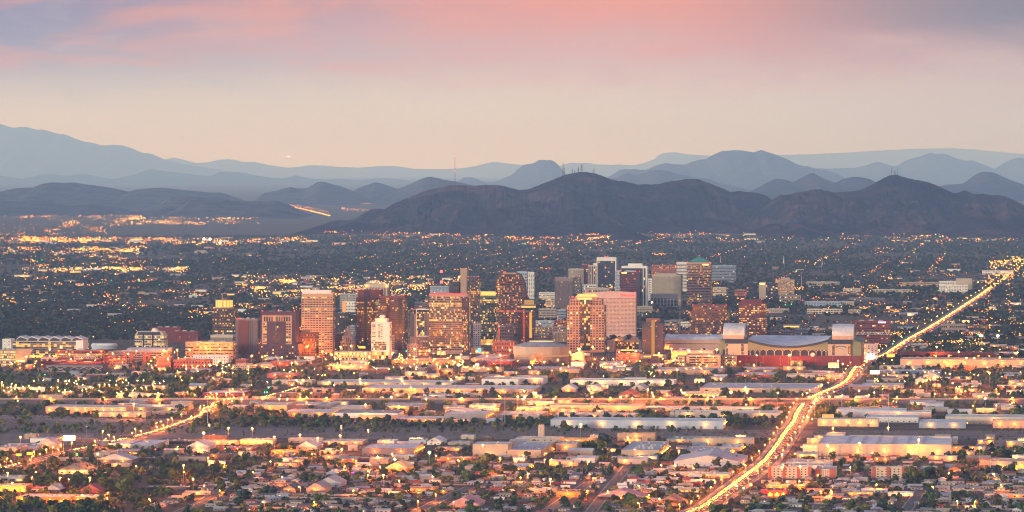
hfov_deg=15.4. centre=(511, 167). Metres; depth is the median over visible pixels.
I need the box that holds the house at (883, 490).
[875,488,887,492]
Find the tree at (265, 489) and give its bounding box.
[262,486,269,492]
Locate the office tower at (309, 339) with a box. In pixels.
[299,330,318,357]
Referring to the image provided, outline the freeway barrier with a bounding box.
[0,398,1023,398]
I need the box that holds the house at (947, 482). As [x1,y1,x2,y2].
[937,481,955,484]
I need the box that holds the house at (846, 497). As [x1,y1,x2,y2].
[842,496,851,499]
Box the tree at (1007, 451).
[1003,449,1010,455]
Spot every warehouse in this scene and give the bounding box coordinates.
[0,443,29,451]
[0,475,27,480]
[21,443,42,450]
[37,437,61,448]
[46,404,133,413]
[58,457,88,460]
[58,461,97,473]
[93,411,150,416]
[93,450,116,456]
[95,440,110,445]
[97,451,138,463]
[108,440,139,447]
[111,448,144,453]
[116,393,164,397]
[130,440,168,448]
[134,404,193,410]
[143,456,166,460]
[146,485,189,489]
[152,410,186,414]
[160,438,205,443]
[184,490,212,494]
[186,439,215,449]
[192,448,209,452]
[203,390,251,396]
[208,439,239,444]
[219,446,259,449]
[236,396,247,398]
[240,438,275,443]
[254,402,295,412]
[256,362,302,366]
[267,372,301,377]
[271,360,293,366]
[271,449,309,453]
[272,379,315,384]
[276,392,322,396]
[282,409,340,416]
[288,437,323,442]
[295,387,333,392]
[296,402,339,408]
[296,439,322,449]
[317,379,459,384]
[322,439,367,444]
[331,405,371,409]
[332,364,368,369]
[335,409,403,417]
[340,359,367,363]
[358,414,407,418]
[362,384,541,393]
[362,443,423,455]
[377,439,397,442]
[385,403,427,410]
[385,459,413,471]
[391,359,457,364]
[395,416,473,421]
[406,364,448,368]
[408,438,428,443]
[427,435,446,444]
[435,446,461,450]
[435,488,454,492]
[444,410,492,419]
[445,408,498,412]
[448,440,473,444]
[461,367,503,371]
[465,464,501,469]
[469,403,499,407]
[471,354,508,362]
[473,441,511,456]
[476,359,517,366]
[482,376,520,384]
[487,418,502,422]
[489,461,498,464]
[496,411,547,418]
[498,463,532,471]
[506,441,555,457]
[512,375,547,383]
[515,436,563,440]
[516,406,557,410]
[518,366,579,370]
[527,488,547,492]
[550,403,645,410]
[551,417,725,428]
[553,412,638,417]
[556,440,581,451]
[556,489,580,496]
[561,383,577,391]
[561,437,596,442]
[570,378,676,385]
[571,361,585,366]
[587,383,603,390]
[597,487,647,499]
[600,365,626,367]
[617,432,655,440]
[621,441,668,456]
[632,382,648,390]
[645,406,778,410]
[655,367,724,374]
[666,436,692,441]
[668,471,731,477]
[670,410,782,417]
[674,449,747,466]
[684,391,720,396]
[686,446,732,452]
[693,436,754,445]
[700,383,821,392]
[720,444,743,452]
[735,372,777,377]
[744,367,777,371]
[777,463,832,469]
[786,373,844,378]
[786,459,832,462]
[787,370,830,372]
[791,360,803,365]
[818,417,878,426]
[818,432,952,456]
[837,407,906,416]
[847,490,872,494]
[861,464,870,468]
[862,382,903,388]
[866,410,931,417]
[866,414,918,422]
[879,365,921,368]
[879,369,940,374]
[887,374,915,378]
[888,491,913,495]
[900,351,993,357]
[900,357,1023,367]
[915,376,926,383]
[919,419,965,427]
[923,371,939,378]
[945,414,1023,423]
[985,493,1023,497]
[993,419,1023,427]
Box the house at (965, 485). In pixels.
[956,484,968,487]
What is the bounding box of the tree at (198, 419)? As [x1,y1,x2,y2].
[193,417,201,423]
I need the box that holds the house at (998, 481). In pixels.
[984,480,1001,483]
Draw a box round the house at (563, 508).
[558,507,570,510]
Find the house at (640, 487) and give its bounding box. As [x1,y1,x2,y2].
[634,486,647,489]
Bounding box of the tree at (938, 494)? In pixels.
[935,491,942,498]
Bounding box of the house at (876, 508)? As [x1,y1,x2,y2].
[870,507,882,509]
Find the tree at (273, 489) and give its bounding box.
[267,487,277,492]
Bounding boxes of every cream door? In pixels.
[841,447,849,454]
[868,447,876,454]
[895,447,903,455]
[916,447,924,456]
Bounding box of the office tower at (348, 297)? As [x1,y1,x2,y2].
[340,293,357,310]
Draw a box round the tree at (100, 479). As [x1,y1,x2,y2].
[97,477,107,485]
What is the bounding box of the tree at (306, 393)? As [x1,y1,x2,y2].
[301,391,309,397]
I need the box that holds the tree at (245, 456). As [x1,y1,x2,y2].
[242,451,249,460]
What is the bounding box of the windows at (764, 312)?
[739,312,766,332]
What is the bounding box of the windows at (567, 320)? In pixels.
[567,320,605,349]
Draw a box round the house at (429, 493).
[417,491,432,495]
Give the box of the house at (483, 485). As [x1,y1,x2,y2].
[480,484,492,487]
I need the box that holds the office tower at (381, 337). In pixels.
[371,315,391,359]
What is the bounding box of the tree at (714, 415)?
[709,413,717,417]
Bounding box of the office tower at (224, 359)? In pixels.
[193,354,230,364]
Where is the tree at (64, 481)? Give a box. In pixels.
[60,478,68,483]
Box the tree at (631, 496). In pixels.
[626,493,636,500]
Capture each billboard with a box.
[63,435,74,440]
[121,435,132,439]
[409,398,420,402]
[822,414,833,417]
[828,363,838,367]
[870,370,878,376]
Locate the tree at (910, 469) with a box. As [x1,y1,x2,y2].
[904,465,917,476]
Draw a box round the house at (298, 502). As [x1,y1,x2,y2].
[290,501,302,503]
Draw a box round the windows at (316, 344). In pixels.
[304,344,318,354]
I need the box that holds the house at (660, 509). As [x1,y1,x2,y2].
[656,507,663,511]
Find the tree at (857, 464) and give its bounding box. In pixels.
[853,459,864,471]
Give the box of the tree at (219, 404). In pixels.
[215,401,222,408]
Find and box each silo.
[538,424,540,435]
[542,424,544,435]
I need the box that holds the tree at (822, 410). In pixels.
[820,408,828,412]
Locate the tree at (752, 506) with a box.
[748,504,756,509]
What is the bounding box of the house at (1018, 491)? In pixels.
[1012,490,1023,492]
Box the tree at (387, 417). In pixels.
[384,414,390,421]
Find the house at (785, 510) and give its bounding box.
[781,509,797,511]
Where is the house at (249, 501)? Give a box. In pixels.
[243,499,256,502]
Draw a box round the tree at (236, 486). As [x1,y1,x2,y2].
[231,484,239,491]
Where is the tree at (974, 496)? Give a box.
[970,494,977,499]
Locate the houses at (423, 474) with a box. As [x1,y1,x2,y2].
[236,444,1023,480]
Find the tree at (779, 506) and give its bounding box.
[774,503,784,511]
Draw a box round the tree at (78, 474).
[72,472,81,477]
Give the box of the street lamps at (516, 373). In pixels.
[24,261,1020,387]
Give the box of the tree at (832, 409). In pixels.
[829,406,836,413]
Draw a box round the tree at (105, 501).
[102,499,109,506]
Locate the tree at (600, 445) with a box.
[594,439,605,449]
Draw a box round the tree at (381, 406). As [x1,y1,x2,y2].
[377,403,389,409]
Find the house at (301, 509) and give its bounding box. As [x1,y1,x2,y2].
[287,507,305,511]
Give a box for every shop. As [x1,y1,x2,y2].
[0,483,32,491]
[31,486,47,491]
[46,483,64,492]
[78,483,106,492]
[405,486,438,492]
[678,487,699,492]
[766,484,805,489]
[767,488,787,496]
[805,488,831,492]
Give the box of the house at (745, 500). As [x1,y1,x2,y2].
[741,498,749,501]
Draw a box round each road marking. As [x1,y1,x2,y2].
[685,288,986,510]
[694,293,983,511]
[702,279,1001,508]
[723,295,984,502]
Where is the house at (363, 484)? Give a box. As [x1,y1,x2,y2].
[354,482,368,485]
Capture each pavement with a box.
[173,489,226,511]
[410,487,474,511]
[542,482,594,510]
[585,466,628,511]
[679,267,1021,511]
[902,490,925,510]
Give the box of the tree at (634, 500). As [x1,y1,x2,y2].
[628,498,637,503]
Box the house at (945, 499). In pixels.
[938,497,951,501]
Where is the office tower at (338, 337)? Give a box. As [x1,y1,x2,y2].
[335,332,343,350]
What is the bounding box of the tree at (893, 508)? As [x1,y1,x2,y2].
[889,505,898,511]
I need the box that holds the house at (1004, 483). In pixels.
[1002,482,1012,485]
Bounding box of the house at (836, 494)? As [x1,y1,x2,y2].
[828,493,843,495]
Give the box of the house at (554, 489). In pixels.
[551,487,557,493]
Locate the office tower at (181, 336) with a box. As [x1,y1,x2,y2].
[168,330,201,341]
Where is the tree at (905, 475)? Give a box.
[902,473,909,478]
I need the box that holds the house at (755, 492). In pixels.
[750,490,760,494]
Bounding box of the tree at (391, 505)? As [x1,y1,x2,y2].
[388,502,395,509]
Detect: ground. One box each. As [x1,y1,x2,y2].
[0,176,1023,511]
[0,415,143,422]
[21,433,93,442]
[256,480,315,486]
[840,484,875,493]
[994,437,1023,448]
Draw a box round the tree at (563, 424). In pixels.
[558,420,569,428]
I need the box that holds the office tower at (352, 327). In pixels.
[349,324,355,341]
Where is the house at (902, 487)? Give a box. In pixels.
[889,485,904,489]
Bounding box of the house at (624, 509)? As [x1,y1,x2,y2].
[615,507,629,511]
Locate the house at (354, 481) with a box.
[349,480,365,483]
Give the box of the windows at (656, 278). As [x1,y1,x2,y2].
[656,278,681,296]
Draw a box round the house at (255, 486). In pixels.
[248,484,259,488]
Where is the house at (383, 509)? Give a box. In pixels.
[374,508,391,511]
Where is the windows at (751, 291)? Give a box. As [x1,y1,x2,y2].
[747,289,777,298]
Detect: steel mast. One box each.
[207,394,207,426]
[888,393,888,431]
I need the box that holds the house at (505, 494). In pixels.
[496,493,511,496]
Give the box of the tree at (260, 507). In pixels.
[256,505,263,511]
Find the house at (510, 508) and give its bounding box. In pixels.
[503,506,517,510]
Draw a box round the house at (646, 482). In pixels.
[633,481,649,483]
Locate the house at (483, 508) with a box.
[476,506,487,509]
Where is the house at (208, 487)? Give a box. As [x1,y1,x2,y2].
[198,486,213,489]
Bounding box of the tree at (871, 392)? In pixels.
[867,390,875,396]
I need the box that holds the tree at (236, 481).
[233,479,243,485]
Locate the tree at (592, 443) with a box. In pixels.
[585,440,596,447]
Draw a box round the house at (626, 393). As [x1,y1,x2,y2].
[618,388,639,397]
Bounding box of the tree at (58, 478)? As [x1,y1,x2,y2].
[51,476,61,481]
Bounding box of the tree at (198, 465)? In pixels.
[194,463,202,468]
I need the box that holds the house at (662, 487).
[658,485,666,489]
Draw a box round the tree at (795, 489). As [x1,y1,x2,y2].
[790,486,799,493]
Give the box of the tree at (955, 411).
[951,408,959,413]
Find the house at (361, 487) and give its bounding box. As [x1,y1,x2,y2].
[355,486,369,489]
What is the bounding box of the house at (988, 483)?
[979,482,994,484]
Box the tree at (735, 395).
[731,392,739,397]
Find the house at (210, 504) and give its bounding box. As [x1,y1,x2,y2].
[205,503,216,506]
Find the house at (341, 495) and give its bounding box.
[331,494,349,496]
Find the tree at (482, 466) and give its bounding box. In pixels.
[476,463,486,470]
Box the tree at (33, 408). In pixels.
[28,404,37,411]
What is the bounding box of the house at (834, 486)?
[830,484,838,488]
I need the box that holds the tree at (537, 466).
[535,463,541,469]
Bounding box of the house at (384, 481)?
[379,480,391,482]
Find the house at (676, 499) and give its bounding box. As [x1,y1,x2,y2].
[657,493,687,505]
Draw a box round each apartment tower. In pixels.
[527,271,534,298]
[640,318,667,358]
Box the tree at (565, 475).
[561,473,568,479]
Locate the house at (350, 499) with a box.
[342,498,356,500]
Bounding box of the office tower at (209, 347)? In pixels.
[185,340,236,358]
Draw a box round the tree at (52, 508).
[47,505,57,511]
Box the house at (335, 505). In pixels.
[328,504,342,507]
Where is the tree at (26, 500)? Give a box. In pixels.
[22,496,33,504]
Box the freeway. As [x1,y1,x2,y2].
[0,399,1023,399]
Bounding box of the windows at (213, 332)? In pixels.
[212,315,237,334]
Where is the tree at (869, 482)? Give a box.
[867,478,873,485]
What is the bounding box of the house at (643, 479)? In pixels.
[637,478,649,480]
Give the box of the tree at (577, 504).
[573,500,580,507]
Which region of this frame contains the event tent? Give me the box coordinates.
[571,350,584,359]
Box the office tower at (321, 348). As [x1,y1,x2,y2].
[319,346,324,357]
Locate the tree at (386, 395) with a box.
[381,392,390,397]
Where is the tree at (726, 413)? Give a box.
[721,410,731,416]
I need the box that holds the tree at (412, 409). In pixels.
[407,406,415,412]
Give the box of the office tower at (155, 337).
[135,328,166,346]
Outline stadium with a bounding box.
[719,323,864,365]
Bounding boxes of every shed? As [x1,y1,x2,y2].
[24,433,38,438]
[25,364,33,368]
[29,386,44,391]
[30,437,59,442]
[38,377,52,381]
[38,394,66,397]
[42,370,55,374]
[46,364,107,371]
[55,436,81,439]
[62,391,73,395]
[71,373,83,376]
[73,437,98,441]
[78,385,91,388]
[86,373,107,376]
[92,382,108,385]
[111,371,126,375]
[111,462,131,466]
[115,364,128,368]
[118,403,140,404]
[129,399,147,403]
[131,371,151,374]
[152,385,167,389]
[163,448,184,453]
[171,400,192,404]
[174,391,188,396]
[178,455,207,460]
[189,383,206,386]
[189,385,201,389]
[190,368,211,371]
[202,434,229,439]
[208,460,225,465]
[209,453,229,458]
[210,378,231,382]
[224,388,249,389]
[227,405,246,410]
[238,450,255,456]
[252,396,275,397]
[266,356,285,359]
[274,461,298,466]
[278,453,289,457]
[280,457,307,461]
[288,381,297,385]
[292,458,310,463]
[294,360,311,363]
[297,356,314,359]
[301,441,327,446]
[319,450,338,454]
[323,454,350,459]
[331,393,339,397]
[333,401,349,404]
[338,456,360,461]
[348,444,359,450]
[369,457,390,463]
[376,367,388,372]
[385,376,407,379]
[392,393,414,396]
[394,454,416,459]
[397,441,421,443]
[398,365,415,369]
[405,371,426,375]
[412,357,431,358]
[412,396,438,397]
[419,352,428,355]
[423,373,439,377]
[424,410,435,414]
[428,393,445,397]
[436,368,452,373]
[437,351,446,354]
[440,456,472,462]
[443,405,465,408]
[455,355,469,359]
[455,376,474,379]
[461,434,475,438]
[470,393,482,396]
[481,436,493,441]
[482,374,499,377]
[482,404,496,407]
[504,371,514,375]
[509,439,529,444]
[513,456,527,461]
[520,394,542,397]
[528,370,540,373]
[535,401,553,405]
[549,459,578,465]
[557,399,572,402]
[558,407,579,411]
[560,368,579,372]
[567,448,593,455]
[570,352,590,355]
[576,455,596,462]
[586,384,608,388]
[590,434,598,438]
[596,409,610,411]
[599,361,621,365]
[602,447,618,451]
[607,368,617,371]
[611,367,632,370]
[617,457,648,463]
[624,437,641,442]
[625,377,646,378]
[636,455,657,458]
[638,408,662,412]
[652,363,663,367]
[663,396,684,397]
[664,360,674,363]
[692,442,707,445]
[694,378,704,382]
[711,376,724,380]
[761,402,784,406]
[783,366,804,370]
[796,451,818,458]
[807,437,821,443]
[812,371,833,372]
[834,395,849,397]
[848,384,872,389]
[856,395,869,397]
[864,460,873,465]
[873,456,889,461]
[876,371,891,375]
[879,394,887,397]
[881,376,896,381]
[888,386,897,389]
[900,389,923,392]
[907,312,917,315]
[910,400,935,404]
[916,392,930,396]
[923,407,948,411]
[925,401,943,406]
[929,455,957,460]
[932,383,940,386]
[947,409,971,413]
[950,378,966,382]
[953,438,957,443]
[954,376,971,379]
[955,365,976,369]
[955,388,977,392]
[961,383,981,386]
[966,450,974,454]
[966,455,990,461]
[968,330,979,333]
[972,393,997,397]
[976,408,996,412]
[977,438,993,443]
[979,457,998,464]
[985,434,994,439]
[990,344,1006,346]
[993,403,1010,408]
[994,352,1014,356]
[997,384,1020,389]
[1000,372,1021,375]
[1001,405,1021,409]
[1003,345,1018,349]
[1006,440,1022,446]
[1008,380,1018,384]
[1012,454,1023,457]
[1014,382,1023,386]
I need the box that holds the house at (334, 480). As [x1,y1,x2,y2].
[323,474,346,486]
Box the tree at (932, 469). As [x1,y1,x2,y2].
[921,466,937,478]
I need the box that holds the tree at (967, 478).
[964,475,971,480]
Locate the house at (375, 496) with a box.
[367,494,380,497]
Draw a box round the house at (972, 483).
[966,481,978,485]
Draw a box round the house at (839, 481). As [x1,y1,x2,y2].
[834,480,846,483]
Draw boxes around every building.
[40,360,103,364]
[41,356,59,360]
[60,356,73,360]
[69,270,82,272]
[71,355,99,359]
[81,358,102,360]
[103,355,125,362]
[108,347,172,361]
[109,358,128,364]
[110,266,122,268]
[156,356,172,367]
[173,358,212,368]
[195,289,206,291]
[232,363,255,369]
[234,283,249,285]
[235,358,248,363]
[255,286,267,288]
[287,289,300,291]
[343,284,354,286]
[767,308,788,312]
[768,330,794,334]
[779,294,800,302]
[783,324,799,327]
[795,328,807,334]
[805,301,840,305]
[806,281,839,285]
[807,308,842,313]
[808,328,825,329]
[822,292,862,296]
[836,301,854,305]
[843,288,860,291]
[848,309,860,313]
[849,297,884,300]
[872,289,911,292]
[899,282,938,285]
[911,343,927,347]
[941,323,965,332]
[966,324,987,329]
[976,319,987,322]
[982,270,1012,273]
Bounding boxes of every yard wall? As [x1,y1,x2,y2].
[208,484,274,485]
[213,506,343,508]
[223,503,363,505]
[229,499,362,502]
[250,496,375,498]
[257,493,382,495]
[354,483,465,484]
[733,509,970,511]
[741,502,856,504]
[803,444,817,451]
[803,496,866,497]
[950,504,1013,505]
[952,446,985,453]
[953,489,1014,490]
[954,508,1023,509]
[961,498,1019,499]
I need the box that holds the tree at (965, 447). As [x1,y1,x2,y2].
[959,446,969,451]
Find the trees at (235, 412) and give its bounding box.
[0,326,1023,511]
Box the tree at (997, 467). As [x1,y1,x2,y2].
[993,464,1001,472]
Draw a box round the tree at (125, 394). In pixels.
[123,391,130,397]
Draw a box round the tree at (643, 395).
[640,393,647,397]
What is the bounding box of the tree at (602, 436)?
[596,433,611,445]
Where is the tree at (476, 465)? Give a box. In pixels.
[471,462,478,470]
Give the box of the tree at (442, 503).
[438,501,447,507]
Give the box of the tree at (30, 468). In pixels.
[28,465,33,471]
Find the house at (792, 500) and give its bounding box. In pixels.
[788,499,803,501]
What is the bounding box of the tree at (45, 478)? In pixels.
[41,475,49,485]
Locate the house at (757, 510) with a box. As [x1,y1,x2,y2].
[748,509,765,511]
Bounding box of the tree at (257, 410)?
[253,406,259,414]
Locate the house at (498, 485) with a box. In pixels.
[493,484,505,486]
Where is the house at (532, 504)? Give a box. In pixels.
[523,502,535,506]
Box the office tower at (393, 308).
[378,294,407,351]
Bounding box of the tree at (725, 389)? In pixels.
[720,387,729,392]
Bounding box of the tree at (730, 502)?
[727,498,734,505]
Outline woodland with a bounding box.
[0,234,1023,364]
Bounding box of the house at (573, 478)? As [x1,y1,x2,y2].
[561,477,576,480]
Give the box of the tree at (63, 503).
[54,501,68,507]
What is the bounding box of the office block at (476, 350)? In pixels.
[471,347,483,353]
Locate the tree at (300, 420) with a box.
[296,417,304,423]
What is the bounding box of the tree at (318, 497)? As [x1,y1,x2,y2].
[313,493,322,500]
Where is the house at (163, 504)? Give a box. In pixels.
[154,502,167,506]
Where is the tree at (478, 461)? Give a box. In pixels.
[472,459,483,463]
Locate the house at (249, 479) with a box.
[244,478,255,480]
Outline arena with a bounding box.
[513,340,569,363]
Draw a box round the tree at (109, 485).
[103,482,112,490]
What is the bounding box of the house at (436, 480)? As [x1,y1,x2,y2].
[429,478,441,482]
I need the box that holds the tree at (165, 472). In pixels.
[158,469,168,474]
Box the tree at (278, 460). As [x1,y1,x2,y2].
[273,457,282,462]
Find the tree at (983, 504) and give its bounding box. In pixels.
[979,502,988,507]
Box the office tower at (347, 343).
[340,328,354,350]
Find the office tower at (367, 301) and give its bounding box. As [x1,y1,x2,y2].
[356,289,382,350]
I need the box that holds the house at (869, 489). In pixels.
[861,488,875,491]
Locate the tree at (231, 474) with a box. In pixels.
[227,471,237,480]
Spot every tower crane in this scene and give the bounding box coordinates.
[495,323,503,340]
[497,311,523,342]
[679,298,696,329]
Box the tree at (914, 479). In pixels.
[910,477,918,483]
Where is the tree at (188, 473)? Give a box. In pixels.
[184,470,191,476]
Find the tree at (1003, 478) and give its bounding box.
[1000,474,1008,481]
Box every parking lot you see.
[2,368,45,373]
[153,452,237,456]
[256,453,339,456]
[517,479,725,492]
[567,466,667,476]
[885,484,983,493]
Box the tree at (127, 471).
[123,469,130,475]
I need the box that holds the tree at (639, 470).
[632,467,645,472]
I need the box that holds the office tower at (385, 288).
[364,283,390,299]
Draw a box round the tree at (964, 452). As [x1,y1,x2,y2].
[957,450,967,457]
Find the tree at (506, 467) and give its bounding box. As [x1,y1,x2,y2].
[502,464,509,470]
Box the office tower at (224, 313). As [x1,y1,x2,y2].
[212,293,237,334]
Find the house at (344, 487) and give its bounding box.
[336,485,348,489]
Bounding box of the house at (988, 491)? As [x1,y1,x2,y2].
[981,489,995,493]
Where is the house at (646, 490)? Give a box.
[640,489,651,492]
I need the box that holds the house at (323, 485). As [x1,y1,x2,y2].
[306,480,331,492]
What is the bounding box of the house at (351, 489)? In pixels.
[342,487,358,491]
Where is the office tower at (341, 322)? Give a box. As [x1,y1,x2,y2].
[335,312,347,334]
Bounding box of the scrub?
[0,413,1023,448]
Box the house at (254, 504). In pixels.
[249,503,262,506]
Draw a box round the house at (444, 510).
[436,509,453,511]
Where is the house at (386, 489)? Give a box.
[381,488,391,491]
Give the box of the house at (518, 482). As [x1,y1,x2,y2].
[511,481,523,484]
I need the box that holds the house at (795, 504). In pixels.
[788,503,801,506]
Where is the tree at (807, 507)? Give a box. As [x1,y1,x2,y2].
[804,505,811,511]
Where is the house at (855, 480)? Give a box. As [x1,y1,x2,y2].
[847,478,858,481]
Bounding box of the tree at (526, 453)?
[524,450,530,455]
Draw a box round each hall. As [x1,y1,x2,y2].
[91,343,117,348]
[607,336,626,351]
[616,336,640,350]
[665,334,722,349]
[672,350,714,359]
[956,278,971,289]
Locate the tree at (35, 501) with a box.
[32,498,39,505]
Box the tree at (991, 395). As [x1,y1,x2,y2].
[988,393,997,397]
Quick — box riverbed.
[0,418,1023,444]
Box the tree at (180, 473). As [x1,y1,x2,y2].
[177,470,182,478]
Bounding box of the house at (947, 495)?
[940,494,951,497]
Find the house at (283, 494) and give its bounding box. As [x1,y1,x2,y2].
[276,493,289,496]
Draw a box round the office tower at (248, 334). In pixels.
[235,317,260,356]
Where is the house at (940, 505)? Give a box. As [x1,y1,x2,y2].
[933,504,944,507]
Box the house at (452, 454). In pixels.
[446,452,457,455]
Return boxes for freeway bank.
[0,400,1023,403]
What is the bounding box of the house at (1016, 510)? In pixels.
[1012,508,1021,511]
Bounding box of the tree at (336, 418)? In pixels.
[332,416,340,422]
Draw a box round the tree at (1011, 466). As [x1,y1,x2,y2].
[1007,461,1017,471]
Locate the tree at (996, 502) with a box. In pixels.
[992,497,999,505]
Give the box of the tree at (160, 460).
[152,456,165,468]
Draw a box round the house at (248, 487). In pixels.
[241,486,253,489]
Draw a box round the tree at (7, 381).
[4,379,12,385]
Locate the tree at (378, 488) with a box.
[375,486,382,493]
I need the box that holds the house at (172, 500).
[162,499,178,502]
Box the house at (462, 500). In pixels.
[449,494,485,506]
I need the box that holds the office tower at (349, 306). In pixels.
[342,300,355,312]
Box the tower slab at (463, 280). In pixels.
[460,268,467,293]
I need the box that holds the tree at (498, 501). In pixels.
[492,498,503,506]
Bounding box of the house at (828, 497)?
[820,495,831,499]
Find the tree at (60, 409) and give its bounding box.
[55,407,65,412]
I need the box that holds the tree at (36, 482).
[33,479,39,484]
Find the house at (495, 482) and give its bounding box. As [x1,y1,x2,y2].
[486,481,500,484]
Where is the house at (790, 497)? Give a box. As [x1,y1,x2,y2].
[785,496,795,499]
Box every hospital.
[939,281,955,284]
[939,284,967,292]
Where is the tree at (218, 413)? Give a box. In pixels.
[214,410,223,417]
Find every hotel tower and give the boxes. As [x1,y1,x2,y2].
[518,300,535,343]
[584,291,636,337]
[775,278,794,294]
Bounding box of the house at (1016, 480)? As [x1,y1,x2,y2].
[1012,478,1023,481]
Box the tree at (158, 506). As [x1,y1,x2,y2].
[154,502,160,510]
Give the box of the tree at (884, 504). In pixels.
[880,500,888,507]
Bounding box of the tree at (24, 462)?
[20,459,27,465]
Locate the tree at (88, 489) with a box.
[83,486,91,493]
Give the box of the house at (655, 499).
[642,497,660,501]
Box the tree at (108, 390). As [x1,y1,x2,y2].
[105,387,113,394]
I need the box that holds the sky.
[0,0,1023,168]
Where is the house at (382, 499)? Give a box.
[373,498,389,501]
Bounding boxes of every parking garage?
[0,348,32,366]
[55,349,108,358]
[334,351,370,359]
[414,301,428,307]
[675,355,686,365]
[686,354,721,366]
[722,355,736,366]
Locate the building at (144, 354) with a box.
[108,347,172,361]
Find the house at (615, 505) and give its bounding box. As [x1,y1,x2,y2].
[609,504,620,507]
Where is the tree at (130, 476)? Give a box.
[126,474,133,482]
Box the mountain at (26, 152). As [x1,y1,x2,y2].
[0,124,226,178]
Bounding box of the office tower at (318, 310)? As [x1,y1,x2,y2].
[301,290,334,352]
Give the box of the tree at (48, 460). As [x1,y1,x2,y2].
[43,457,54,463]
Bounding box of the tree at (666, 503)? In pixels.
[662,500,670,506]
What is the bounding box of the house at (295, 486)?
[283,482,301,490]
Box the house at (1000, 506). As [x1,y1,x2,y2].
[992,505,1007,507]
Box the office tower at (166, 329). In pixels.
[151,326,183,341]
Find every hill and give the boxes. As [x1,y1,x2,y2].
[0,182,243,209]
[0,201,134,215]
[125,196,229,214]
[132,200,315,218]
[253,182,368,204]
[354,182,396,202]
[376,177,468,204]
[608,230,659,241]
[753,222,839,238]
[933,207,1023,237]
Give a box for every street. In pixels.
[175,489,223,511]
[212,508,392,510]
[244,505,375,506]
[412,487,472,511]
[545,482,592,510]
[586,466,630,511]
[812,500,823,509]
[903,490,924,510]
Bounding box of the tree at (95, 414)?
[93,410,99,419]
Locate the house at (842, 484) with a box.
[832,483,846,486]
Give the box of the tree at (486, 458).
[481,454,490,464]
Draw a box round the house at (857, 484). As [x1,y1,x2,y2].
[848,483,859,486]
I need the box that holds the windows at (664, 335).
[656,335,664,353]
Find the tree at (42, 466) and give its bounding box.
[40,464,46,470]
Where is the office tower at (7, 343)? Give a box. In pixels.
[2,338,14,348]
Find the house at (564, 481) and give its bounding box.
[561,480,573,483]
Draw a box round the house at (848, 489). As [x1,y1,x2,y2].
[842,488,856,491]
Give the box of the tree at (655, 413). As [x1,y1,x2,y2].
[651,411,660,417]
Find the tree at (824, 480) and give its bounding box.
[821,476,828,483]
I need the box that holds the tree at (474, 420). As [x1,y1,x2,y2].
[471,418,478,422]
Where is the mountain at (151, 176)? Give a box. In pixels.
[0,169,415,183]
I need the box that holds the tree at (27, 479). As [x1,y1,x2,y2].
[23,475,30,482]
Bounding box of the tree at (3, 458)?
[0,456,8,462]
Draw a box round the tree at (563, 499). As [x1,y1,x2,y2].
[559,495,569,503]
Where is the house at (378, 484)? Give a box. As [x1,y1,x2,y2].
[370,483,385,486]
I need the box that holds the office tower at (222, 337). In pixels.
[210,334,235,340]
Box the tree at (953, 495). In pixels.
[951,492,957,499]
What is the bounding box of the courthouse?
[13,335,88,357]
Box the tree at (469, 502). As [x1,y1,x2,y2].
[464,499,474,505]
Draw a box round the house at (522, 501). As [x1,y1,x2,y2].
[517,499,531,503]
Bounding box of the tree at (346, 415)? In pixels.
[340,413,349,419]
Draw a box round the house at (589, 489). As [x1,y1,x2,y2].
[584,488,594,491]
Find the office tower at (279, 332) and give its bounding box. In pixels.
[257,310,302,358]
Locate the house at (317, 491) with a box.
[309,490,325,493]
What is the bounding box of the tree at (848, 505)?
[844,502,854,509]
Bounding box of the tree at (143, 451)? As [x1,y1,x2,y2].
[138,449,147,453]
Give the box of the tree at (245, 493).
[236,489,251,500]
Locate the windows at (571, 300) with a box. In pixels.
[571,300,600,304]
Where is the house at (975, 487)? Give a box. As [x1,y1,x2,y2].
[969,486,981,488]
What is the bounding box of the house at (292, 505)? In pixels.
[285,503,297,506]
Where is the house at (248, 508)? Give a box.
[245,506,254,510]
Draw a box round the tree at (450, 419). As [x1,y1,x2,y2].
[445,416,455,422]
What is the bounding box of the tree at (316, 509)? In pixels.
[312,506,320,511]
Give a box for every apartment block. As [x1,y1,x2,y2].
[16,493,76,502]
[71,494,105,502]
[430,286,448,292]
[651,265,675,274]
[768,465,811,478]
[815,466,836,477]
[871,465,916,478]
[990,458,1023,469]
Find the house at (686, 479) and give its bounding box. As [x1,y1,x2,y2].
[681,478,692,481]
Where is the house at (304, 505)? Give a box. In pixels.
[298,503,310,506]
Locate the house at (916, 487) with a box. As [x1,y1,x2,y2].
[907,486,922,489]
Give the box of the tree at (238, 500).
[232,497,243,504]
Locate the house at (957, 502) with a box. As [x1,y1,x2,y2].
[952,501,967,503]
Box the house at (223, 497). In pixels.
[217,495,226,499]
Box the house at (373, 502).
[368,500,377,504]
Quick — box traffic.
[4,268,1014,490]
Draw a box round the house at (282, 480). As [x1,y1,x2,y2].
[271,478,287,482]
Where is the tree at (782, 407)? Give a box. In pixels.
[778,405,786,410]
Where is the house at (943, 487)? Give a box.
[935,486,949,489]
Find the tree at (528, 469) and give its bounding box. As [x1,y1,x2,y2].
[526,466,532,472]
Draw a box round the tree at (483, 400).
[479,398,488,402]
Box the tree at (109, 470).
[105,467,112,473]
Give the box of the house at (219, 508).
[213,506,226,510]
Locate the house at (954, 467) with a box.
[948,464,961,471]
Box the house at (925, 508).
[916,507,932,510]
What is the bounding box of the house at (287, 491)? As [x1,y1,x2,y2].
[280,490,295,492]
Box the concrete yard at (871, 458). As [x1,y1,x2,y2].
[866,457,928,459]
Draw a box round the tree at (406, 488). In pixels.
[402,485,410,494]
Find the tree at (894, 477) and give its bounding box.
[892,474,898,480]
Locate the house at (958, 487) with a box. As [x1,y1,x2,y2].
[952,486,964,488]
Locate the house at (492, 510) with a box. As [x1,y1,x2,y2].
[489,509,501,511]

